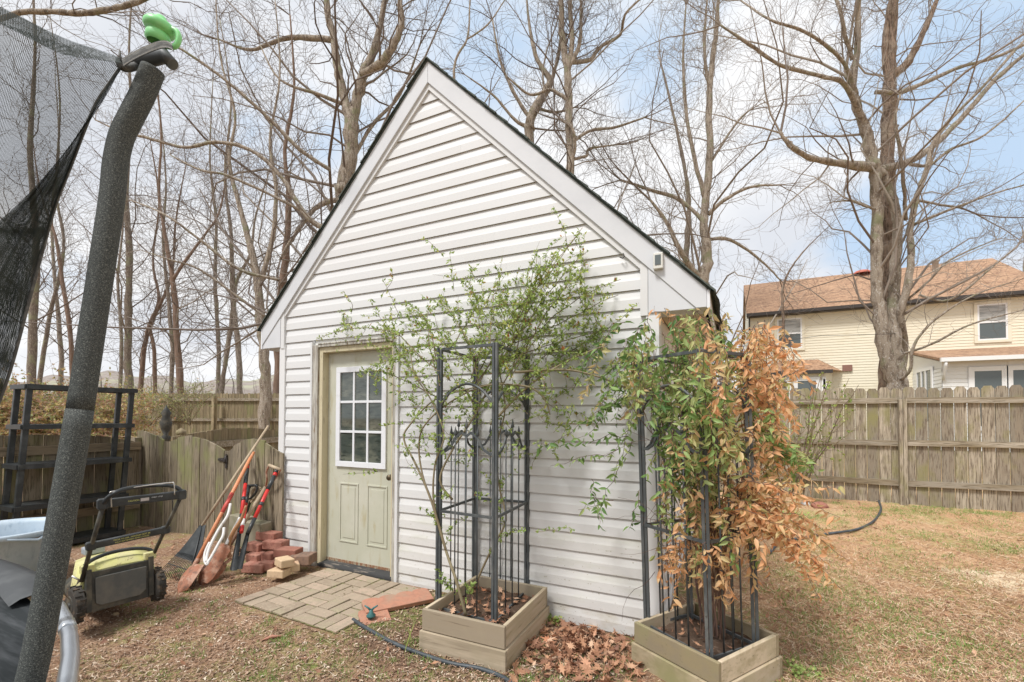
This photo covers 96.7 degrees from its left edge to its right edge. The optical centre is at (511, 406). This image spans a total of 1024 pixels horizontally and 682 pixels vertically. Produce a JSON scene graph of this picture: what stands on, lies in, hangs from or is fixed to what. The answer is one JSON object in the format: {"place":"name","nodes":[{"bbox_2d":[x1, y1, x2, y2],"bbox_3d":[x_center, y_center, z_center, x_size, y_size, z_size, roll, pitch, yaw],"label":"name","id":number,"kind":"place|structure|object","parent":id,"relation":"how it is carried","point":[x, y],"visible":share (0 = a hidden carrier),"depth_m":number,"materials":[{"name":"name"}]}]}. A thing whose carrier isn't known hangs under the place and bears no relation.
{"place":"outdoors","nodes":[
{"label":"outdoors","id":0,"kind":"place"},
{"bbox_2d":[4,370,273,403],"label":"hills","id":1,"kind":"structure","parent":0,"point":[247,385],"depth_m":240.84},
{"bbox_2d":[0,0,355,94],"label":"overhanging bough","id":2,"kind":"object","parent":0,"point":[100,11],"visible":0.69,"depth_m":5.20,"materials":[{"name":"brown wood"}]},
{"bbox_2d":[235,568,418,633],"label":"patio","id":3,"kind":"structure","parent":0,"point":[304,589],"depth_m":3.49,"materials":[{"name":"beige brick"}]},
{"bbox_2d":[0,0,1023,391],"label":"sky","id":4,"kind":"structure","parent":0,"point":[1013,149],"materials":[{"name":"white"}]},
{"bbox_2d":[2,422,1023,681],"bbox_3d":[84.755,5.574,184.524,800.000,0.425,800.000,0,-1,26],"label":"ground","id":5,"kind":"structure","parent":0,"point":[168,550],"depth_m":3.32,"materials":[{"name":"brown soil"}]},
{"bbox_2d":[0,517,45,570],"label":"round tub","id":6,"kind":"object","parent":5,"relation":"on","point":[20,540],"visible":0.36,"depth_m":3.44,"materials":[{"name":"grey plastic"}]},
{"bbox_2d":[0,384,137,543],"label":"shelf unit","id":7,"kind":"object","parent":5,"relation":"on","point":[17,507],"visible":0.59,"depth_m":4.54,"materials":[{"name":"black plastic"}]},
{"bbox_2d":[0,434,141,531],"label":"side fence","id":8,"kind":"object","parent":5,"relation":"on","point":[37,484],"visible":0.43,"depth_m":5.05,"materials":[{"name":"brown wood"}]},
{"bbox_2d":[8,0,145,397],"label":"bare tree","id":9,"kind":"object","parent":5,"relation":"on","point":[45,345],"visible":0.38,"depth_m":20.96,"materials":[{"name":"brown plant"}]},
{"bbox_2d":[0,65,160,374],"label":"bare tree","id":10,"kind":"object","parent":5,"relation":"on","point":[69,331],"visible":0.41,"depth_m":19.94,"materials":[{"name":"brown plant"}]},
{"bbox_2d":[0,1,161,397],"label":"bare tree","id":11,"kind":"object","parent":5,"relation":"on","point":[61,358],"visible":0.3,"depth_m":21.96,"materials":[{"name":"brown plant"}]},
{"bbox_2d":[0,363,175,458],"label":"bramble thicket","id":12,"kind":"object","parent":5,"relation":"on","point":[48,411],"visible":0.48,"depth_m":7.96,"materials":[{"name":"brown plant"}]},
{"bbox_2d":[0,7,181,681],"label":"trampoline","id":13,"kind":"object","parent":5,"relation":"on","point":[29,629],"visible":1,"depth_m":1.09,"materials":[{"name":"black plastic"}]},
{"bbox_2d":[0,0,202,392],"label":"bare tree","id":14,"kind":"object","parent":5,"relation":"on","point":[32,354],"visible":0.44,"depth_m":16.96,"materials":[{"name":"brown plant"}]},
{"bbox_2d":[57,89,189,387],"bbox_3d":[-17.699,-6.161,21.580,4.265,16.138,5.555,0,-1,-4],"label":"bare tree","id":15,"kind":"object","parent":5,"relation":"on","point":[121,354],"visible":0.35,"depth_m":20.96,"materials":[{"name":"brown plant"}]},
{"bbox_2d":[64,482,186,623],"bbox_3d":[-2.877,0.966,3.239,1.037,0.885,0.528,-1,-1,29],"label":"lawn mower","id":16,"kind":"object","parent":5,"relation":"on","point":[100,578],"visible":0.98,"depth_m":3.08,"materials":[{"name":"plastic"}]},
{"bbox_2d":[23,39,244,393],"bbox_3d":[-14.463,-6.756,18.654,7.258,17.211,6.406,0,-1,26],"label":"bare tree","id":17,"kind":"object","parent":5,"relation":"on","point":[171,340],"visible":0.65,"depth_m":18.95,"materials":[{"name":"brown plant"}]},
{"bbox_2d":[61,86,229,393],"bbox_3d":[-15.383,-6.296,20.768,5.816,16.363,6.803,0,-1,26],"label":"bare tree","id":18,"kind":"object","parent":5,"relation":"on","point":[154,370],"visible":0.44,"depth_m":19.94,"materials":[{"name":"brown plant"}]},
{"bbox_2d":[37,0,257,392],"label":"bare tree","id":19,"kind":"object","parent":5,"relation":"on","point":[178,353],"visible":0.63,"depth_m":17.93,"materials":[{"name":"brown plant"}]},
{"bbox_2d":[42,0,254,388],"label":"bare tree","id":20,"kind":"object","parent":5,"relation":"on","point":[128,312],"visible":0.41,"depth_m":18.91,"materials":[{"name":"brown plant"}]},
{"bbox_2d":[48,102,269,393],"bbox_3d":[-15.006,-5.691,20.001,8.352,15.162,5.173,1,-2,-33],"label":"bare tree","id":21,"kind":"object","parent":5,"relation":"on","point":[142,353],"visible":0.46,"depth_m":19.95,"materials":[{"name":"brown plant"}]},
{"bbox_2d":[99,371,225,425],"bbox_3d":[-10.189,-0.232,12.847,3.930,1.561,1.838,0,-1,-5],"label":"hedge bush","id":22,"kind":"object","parent":5,"relation":"on","point":[188,421],"visible":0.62,"depth_m":12.98,"materials":[{"name":"brown plant"}]},
{"bbox_2d":[61,393,278,440],"bbox_3d":[-9.928,0.598,14.409,9.760,2.066,0.312,0,-1,4],"label":"privacy fence","id":23,"kind":"object","parent":5,"relation":"on","point":[237,410],"visible":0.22,"depth_m":14.49,"materials":[{"name":"brown wood"}]},
{"bbox_2d":[137,430,241,545],"bbox_3d":[-3.684,0.929,5.197,1.996,1.286,0.112,0,-1,26],"label":"picket fence","id":24,"kind":"object","parent":5,"relation":"on","point":[197,470],"visible":0.68,"depth_m":5.11,"materials":[{"name":"brown wood"}]},
{"bbox_2d":[159,405,172,440],"bbox_3d":[-5.774,0.719,7.590,0.180,1.500,0.180,0,-1,26],"label":"garden ornament","id":25,"kind":"object","parent":24,"relation":"on","point":[165,422],"visible":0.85,"depth_m":7.56,"materials":[{"name":"grey stone"}]},
{"bbox_2d":[123,0,277,393],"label":"bare tree","id":26,"kind":"object","parent":5,"relation":"on","point":[218,367],"visible":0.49,"depth_m":19.95,"materials":[{"name":"brown plant"}]},
{"bbox_2d":[162,425,268,585],"bbox_3d":[-2.648,0.836,4.180,0.456,1.318,0.805,0,-1,26],"label":"leaf rake","id":27,"kind":"object","parent":5,"relation":"on","point":[191,548],"visible":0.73,"depth_m":3.98,"materials":[{"name":"brown wood"}]},
{"bbox_2d":[177,451,254,592],"bbox_3d":[-2.660,0.978,4.106,0.178,1.078,0.945,0,-1,-2],"label":"shovel","id":28,"kind":"object","parent":5,"relation":"on","point":[188,577],"visible":0.97,"depth_m":3.88,"materials":[{"name":"red wood"}]},
{"bbox_2d":[203,503,231,565],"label":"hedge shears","id":29,"kind":"object","parent":5,"relation":"on","point":[206,560],"visible":1,"depth_m":3.76,"materials":[{"name":"white metal"}]},
{"bbox_2d":[135,0,311,393],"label":"bare tree","id":30,"kind":"object","parent":5,"relation":"on","point":[239,356],"visible":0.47,"depth_m":18.94,"materials":[{"name":"brown plant"}]},
{"bbox_2d":[171,428,278,450],"bbox_3d":[-4.292,0.941,7.383,0.172,1.255,2.996,0,-1,6],"label":"neighbour fence","id":31,"kind":"object","parent":5,"relation":"on","point":[227,439],"visible":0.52,"depth_m":6.95,"materials":[{"name":"brown wood"}]},
{"bbox_2d":[89,0,368,429],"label":"bare tree","id":32,"kind":"object","parent":5,"relation":"on","point":[264,407],"visible":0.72,"depth_m":12.91,"materials":[{"name":"brown wood"}]},
{"bbox_2d":[25,0,330,396],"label":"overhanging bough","id":33,"kind":"object","parent":32,"relation":"attached to","point":[309,219],"visible":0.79,"depth_m":8.97,"materials":[{"name":"brown wood"}]},
{"bbox_2d":[201,484,257,582],"bbox_3d":[-2.481,1.111,4.166,0.249,0.711,0.801,0,-1,-6],"label":"garden spade","id":34,"kind":"object","parent":5,"relation":"on","point":[212,568],"visible":0.88,"depth_m":3.83,"materials":[{"name":"orange"}]},
{"bbox_2d":[219,505,246,569],"bbox_3d":[-2.385,1.112,3.892,0.222,0.530,0.081,1,-1,-18],"label":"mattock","id":35,"kind":"object","parent":5,"relation":"on","point":[232,533],"visible":0.88,"depth_m":3.89,"materials":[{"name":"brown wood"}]},
{"bbox_2d":[198,464,281,584],"bbox_3d":[-2.479,1.034,4.135,0.252,0.963,0.697,0,-1,26],"label":"shovel","id":36,"kind":"object","parent":5,"relation":"on","point":[248,515],"visible":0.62,"depth_m":4.28,"materials":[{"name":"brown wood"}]},
{"bbox_2d":[167,92,318,393],"bbox_3d":[-11.279,-5.447,19.852,5.386,14.669,6.149,1,-1,-15],"label":"bare tree","id":37,"kind":"object","parent":5,"relation":"on","point":[224,364],"visible":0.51,"depth_m":18.93,"materials":[{"name":"brown plant"}]},
{"bbox_2d":[241,561,265,573],"bbox_3d":[-2.310,1.449,4.109,0.200,0.081,0.122,0,-1,6],"label":"wall block","id":38,"kind":"object","parent":5,"relation":"on","point":[253,567],"depth_m":4.05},
{"bbox_2d":[246,551,263,561],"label":"wall block","id":39,"kind":"object","parent":38,"relation":"on","point":[254,556],"depth_m":4.17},
{"bbox_2d":[246,540,266,551],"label":"wall block","id":40,"kind":"object","parent":39,"relation":"on","point":[254,546],"depth_m":4.27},
{"bbox_2d":[230,464,277,570],"bbox_3d":[-2.370,0.965,4.255,0.320,0.834,0.868,1,-1,-23],"label":"post hole digger","id":41,"kind":"object","parent":5,"relation":"on","point":[237,562],"visible":0.91,"depth_m":4.00,"materials":[{"name":"red metal"}]},
{"bbox_2d":[240,519,271,546],"bbox_3d":[-2.534,1.252,4.472,0.362,0.267,0.131,0,-1,23],"label":"concrete block","id":42,"kind":"object","parent":5,"relation":"on","point":[261,525],"depth_m":4.41,"materials":[{"name":"grey concrete"}]},
{"bbox_2d":[228,513,252,543],"bbox_3d":[-2.710,1.231,4.563,0.261,0.291,0.106,0,-1,23],"label":"concrete block","id":43,"kind":"object","parent":42,"relation":"on","point":[233,518],"depth_m":4.55,"materials":[{"name":"grey concrete"}]},
{"bbox_2d":[246,486,261,513],"bbox_3d":[-2.579,0.942,4.547,0.233,0.299,0.030,0,-1,26],"label":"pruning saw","id":44,"kind":"object","parent":43,"relation":"on","point":[251,494],"visible":0.77,"depth_m":4.55,"materials":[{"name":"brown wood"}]},
{"bbox_2d":[158,0,374,393],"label":"bare tree","id":45,"kind":"object","parent":5,"relation":"on","point":[288,211],"visible":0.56,"depth_m":14.91,"materials":[{"name":"brown plant"}]},
{"bbox_2d":[259,559,276,570],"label":"wall block","id":46,"kind":"object","parent":5,"relation":"on","point":[268,564],"depth_m":4.07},
{"bbox_2d":[261,550,275,560],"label":"wall block","id":47,"kind":"object","parent":46,"relation":"on","point":[267,555],"depth_m":4.16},
{"bbox_2d":[262,635,282,640],"bbox_3d":[-1.521,1.462,2.887,0.129,0.034,0.021,0,-1,-8],"label":"bark piece","id":48,"kind":"object","parent":5,"relation":"on","point":[272,636],"visible":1,"depth_m":2.88,"materials":[{"name":"brown"}]},
{"bbox_2d":[267,567,290,578],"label":"paver block","id":49,"kind":"object","parent":5,"relation":"on","point":[278,572],"depth_m":3.83,"materials":[{"name":"beige concrete"}]},
{"bbox_2d":[291,561,299,571],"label":"paver block","id":50,"kind":"object","parent":5,"relation":"on","point":[295,567],"depth_m":3.94,"materials":[{"name":"beige concrete"}]},
{"bbox_2d":[274,555,294,568],"bbox_3d":[-1.948,1.331,3.901,0.150,0.070,0.117,-1,-2,43],"label":"paver block","id":51,"kind":"object","parent":50,"relation":"on","point":[281,562],"depth_m":3.86,"materials":[{"name":"beige concrete"}]},
{"bbox_2d":[290,551,316,565],"bbox_3d":[-1.894,1.378,4.129,0.192,0.094,0.162,0,-1,3],"label":"wall block","id":52,"kind":"object","parent":5,"relation":"on","point":[305,558],"depth_m":4.06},
{"bbox_2d":[273,546,302,556],"bbox_3d":[-2.056,1.338,4.188,0.230,0.080,0.121,0,-1,11],"label":"wall block","id":53,"kind":"object","parent":52,"relation":"on","point":[285,551],"depth_m":4.14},
{"bbox_2d":[262,538,289,549],"bbox_3d":[-2.226,1.299,4.298,0.210,0.080,0.120,0,-1,12],"label":"wall block","id":54,"kind":"object","parent":53,"relation":"on","point":[268,544],"depth_m":4.25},
{"bbox_2d":[255,530,282,540],"bbox_3d":[-2.339,1.243,4.388,0.212,0.090,0.122,0,-1,13],"label":"wall block","id":55,"kind":"object","parent":54,"relation":"on","point":[270,535],"depth_m":4.34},
{"bbox_2d":[106,0,511,330],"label":"bare tree","id":56,"kind":"object","parent":5,"relation":"on","point":[351,108],"visible":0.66,"depth_m":14.77,"materials":[{"name":"brown wood"}]},
{"bbox_2d":[46,526,630,681],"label":"wood chips","id":57,"kind":"object","parent":5,"relation":"on","point":[287,676],"visible":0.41,"depth_m":2.71,"materials":[{"name":"brown wood"}]},
{"bbox_2d":[358,609,390,624],"bbox_3d":[-0.960,1.467,3.174,0.200,0.060,0.178,1,-1,-27],"label":"scalloped edger","id":58,"kind":"object","parent":5,"relation":"on","point":[363,618],"visible":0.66,"depth_m":3.15,"materials":[{"name":"ceramic"}]},
{"bbox_2d":[365,605,377,619],"bbox_3d":[-0.967,1.418,3.124,0.078,0.114,0.064,1,-2,-38],"label":"hose spike","id":59,"kind":"object","parent":58,"relation":"on","point":[371,614],"visible":0.96,"depth_m":3.11,"materials":[{"name":"teal plastic"}]},
{"bbox_2d":[12,338,742,395],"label":"woods","id":60,"kind":"object","parent":5,"relation":"on","point":[199,381],"visible":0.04,"depth_m":40.74,"materials":[{"name":"brown plant"}]},
{"bbox_2d":[120,565,646,681],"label":"grass tufts","id":61,"kind":"object","parent":5,"relation":"on","point":[286,638],"visible":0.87,"depth_m":2.72,"materials":[{"name":"plant"}]},
{"bbox_2d":[361,588,433,613],"bbox_3d":[-0.847,1.442,3.378,0.500,0.060,0.178,1,-1,-30],"label":"scalloped edger","id":62,"kind":"object","parent":5,"relation":"on","point":[404,599],"visible":0.97,"depth_m":3.36,"materials":[{"name":"concrete"}]},
{"bbox_2d":[351,618,511,681],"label":"edging hose","id":63,"kind":"object","parent":5,"relation":"on","point":[425,655],"visible":0.98,"depth_m":2.70,"materials":[{"name":"black rubber"}]},
{"bbox_2d":[423,0,513,78],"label":"bare tree","id":64,"kind":"object","parent":5,"relation":"on","point":[464,44],"visible":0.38,"depth_m":13.98,"materials":[{"name":"brown wood"}]},
{"bbox_2d":[419,575,548,672],"bbox_3d":[-0.156,1.418,3.020,0.602,0.305,0.711,0,-1,26],"label":"wooden planter","id":65,"kind":"object","parent":5,"relation":"on","point":[517,630],"visible":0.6,"depth_m":2.78,"materials":[{"name":"wood"}]},
{"bbox_2d":[317,207,637,616],"bbox_3d":[-0.680,0.023,3.213,3.004,2.600,0.988,0,-1,26],"label":"climbing shrub","id":66,"kind":"object","parent":65,"relation":"on","point":[525,304],"visible":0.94,"depth_m":3.05,"materials":[{"name":"green plant"}]},
{"bbox_2d":[435,342,529,623],"bbox_3d":[-0.186,0.488,3.181,0.496,1.760,0.603,0,-1,26],"label":"garden trellis","id":67,"kind":"object","parent":65,"relation":"on","point":[493,516],"visible":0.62,"depth_m":3.03,"materials":[{"name":"grey metal"}]},
{"bbox_2d":[439,583,534,624],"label":"fallen leaves","id":68,"kind":"object","parent":65,"relation":"on","point":[487,617],"visible":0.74,"depth_m":3.03,"materials":[{"name":"brown plant"}]},
{"bbox_2d":[257,56,725,635],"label":"garden shed","id":69,"kind":"structure","parent":5,"relation":"on","point":[459,170],"depth_m":3.66,"materials":[{"name":"plastic"}]},
{"bbox_2d":[218,439,283,551],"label":"garden gate","id":70,"kind":"structure","parent":69,"relation":"attached to","point":[272,508],"depth_m":4.54,"materials":[{"name":"brown wood"}]},
{"bbox_2d":[326,349,391,570],"bbox_3d":[-1.387,0.467,4.150,0.828,1.951,0.098,0,-1,26],"label":"door","id":71,"kind":"structure","parent":69,"relation":"in","point":[358,505],"depth_m":4.16,"materials":[{"name":"beige paint"}]},
{"bbox_2d":[28,494,1021,681],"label":"fallen leaves","id":72,"kind":"object","parent":5,"relation":"on","point":[568,646],"depth_m":2.74,"materials":[{"name":"brown plant"}]},
{"bbox_2d":[428,0,646,207],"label":"bare tree","id":73,"kind":"object","parent":5,"relation":"on","point":[529,133],"visible":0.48,"depth_m":16.93,"materials":[{"name":"brown wood"}]},
{"bbox_2d":[546,613,563,625],"bbox_3d":[0.265,1.494,3.185,0.185,0.068,0.122,-1,-2,37],"label":"weed plant","id":74,"kind":"object","parent":5,"relation":"on","point":[556,617],"visible":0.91,"depth_m":3.17,"materials":[{"name":"green plant"}]},
{"bbox_2d":[430,0,753,244],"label":"bare tree","id":75,"kind":"object","parent":5,"relation":"on","point":[569,57],"visible":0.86,"depth_m":15.94,"materials":[{"name":"brown wood"}]},
{"bbox_2d":[631,1,723,312],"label":"bare tree","id":76,"kind":"object","parent":5,"relation":"on","point":[686,242],"visible":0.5,"depth_m":19.95,"materials":[{"name":"brown plant"}]},
{"bbox_2d":[631,601,782,681],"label":"wooden planter","id":77,"kind":"object","parent":5,"relation":"on","point":[658,654],"visible":0.77,"depth_m":2.52,"materials":[{"name":"wood"}]},
{"bbox_2d":[536,307,853,639],"bbox_3d":[1.092,0.342,2.707,1.756,2.001,1.103,0,-1,-13],"label":"flowering vine","id":78,"kind":"object","parent":77,"relation":"in","point":[776,447],"visible":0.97,"depth_m":2.47,"materials":[{"name":"green plant"}]},
{"bbox_2d":[636,348,758,658],"bbox_3d":[1.068,0.531,2.665,0.454,1.661,0.510,1,-1,-29],"label":"garden trellis","id":79,"kind":"object","parent":77,"relation":"on","point":[642,448],"visible":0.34,"depth_m":2.54,"materials":[{"name":"grey metal"}]},
{"bbox_2d":[658,617,739,652],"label":"fallen leaves","id":80,"kind":"object","parent":77,"relation":"on","point":[682,632],"visible":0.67,"depth_m":2.70,"materials":[{"name":"brown plant"}]},
{"bbox_2d":[564,0,852,391],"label":"bare tree","id":81,"kind":"object","parent":5,"relation":"on","point":[705,267],"visible":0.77,"depth_m":17.87,"materials":[{"name":"brown wood"}]},
{"bbox_2d":[725,202,866,395],"bbox_3d":[5.928,-1.214,9.579,3.069,5.820,1.752,0,-1,9],"label":"bare tree","id":82,"kind":"object","parent":5,"relation":"on","point":[782,307],"visible":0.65,"depth_m":9.59,"materials":[{"name":"brown plant"}]},
{"bbox_2d":[782,658,823,679],"bbox_3d":[1.616,1.490,2.578,0.248,0.075,0.183,-1,-2,39],"label":"weed plant","id":83,"kind":"object","parent":5,"relation":"on","point":[798,670],"visible":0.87,"depth_m":2.55,"materials":[{"name":"green plant"}]},
{"bbox_2d":[612,0,1023,487],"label":"bare tree","id":84,"kind":"object","parent":5,"relation":"on","point":[891,341],"visible":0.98,"depth_m":8.42,"materials":[{"name":"plant"}]},
{"bbox_2d":[742,334,874,346],"bbox_3d":[5.200,-1.105,7.528,4.396,0.568,0.071,1,-1,-27],"label":"washing line","id":85,"kind":"object","parent":84,"relation":"attached to","point":[829,335],"visible":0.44,"depth_m":7.59,"materials":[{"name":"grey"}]},
{"bbox_2d":[779,372,858,494],"bbox_3d":[4.601,0.419,6.766,1.087,1.897,1.255,0,-1,26],"label":"budding shrub","id":86,"kind":"object","parent":5,"relation":"on","point":[812,422],"visible":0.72,"depth_m":6.81,"materials":[{"name":"brown plant"}]},
{"bbox_2d":[810,501,828,508],"bbox_3d":[4.556,1.476,6.738,0.238,0.145,0.175,0,-1,26],"label":"rock","id":87,"kind":"object","parent":5,"relation":"on","point":[825,506],"visible":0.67,"depth_m":6.70,"materials":[{"name":"stone"}]},
{"bbox_2d":[770,500,881,553],"bbox_3d":[4.310,1.491,5.798,3.906,0.137,0.396,1,-2,-38],"label":"edging hose","id":88,"kind":"object","parent":5,"relation":"on","point":[858,528],"visible":0.71,"depth_m":5.40,"materials":[{"name":"black rubber"}]},
{"bbox_2d":[692,385,1023,512],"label":"privacy fence","id":89,"kind":"object","parent":5,"relation":"on","point":[905,460],"visible":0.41,"depth_m":6.88,"materials":[{"name":"brown wood"}]},
{"bbox_2d":[734,498,1023,681],"bbox_3d":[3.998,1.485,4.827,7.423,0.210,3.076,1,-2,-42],"label":"lawn grass","id":90,"kind":"structure","parent":5,"relation":"on","point":[906,621],"depth_m":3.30,"materials":[{"name":"brown plant"}]},
{"bbox_2d":[743,258,1023,450],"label":"neighbour house","id":91,"kind":"structure","parent":5,"relation":"on","point":[967,360],"depth_m":18.00,"materials":[{"name":"beige plastic"}]},
{"bbox_2d":[775,315,804,350],"bbox_3d":[11.721,-3.083,19.239,1.080,1.460,0.040,0,-1,26],"label":"window","id":92,"kind":"structure","parent":91,"relation":"in","point":[797,326],"depth_m":19.17,"materials":[{"name":"beige plastic"}]},
{"bbox_2d":[973,300,1011,342],"bbox_3d":[17.398,-3.067,16.496,0.990,1.500,0.040,0,-1,26],"label":"window","id":93,"kind":"structure","parent":91,"relation":"in","point":[981,312],"depth_m":16.49,"materials":[{"name":"beige plastic"}]},
{"bbox_2d":[770,0,1019,478],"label":"bare tree","id":94,"kind":"object","parent":5,"relation":"on","point":[889,30],"visible":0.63,"depth_m":9.04,"materials":[{"name":"brown plant"}]},
{"bbox_2d":[941,567,1023,594],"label":"sand patch","id":95,"kind":"object","parent":5,"relation":"on","point":[1011,582],"visible":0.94,"depth_m":4.01,"materials":[{"name":"beige sand"}]},
{"bbox_2d":[1013,208,1023,271],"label":"bare tree","id":96,"kind":"object","parent":5,"relation":"on","point":[1023,239],"visible":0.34,"depth_m":40.01,"materials":[{"name":"brown plant"}]}
]}

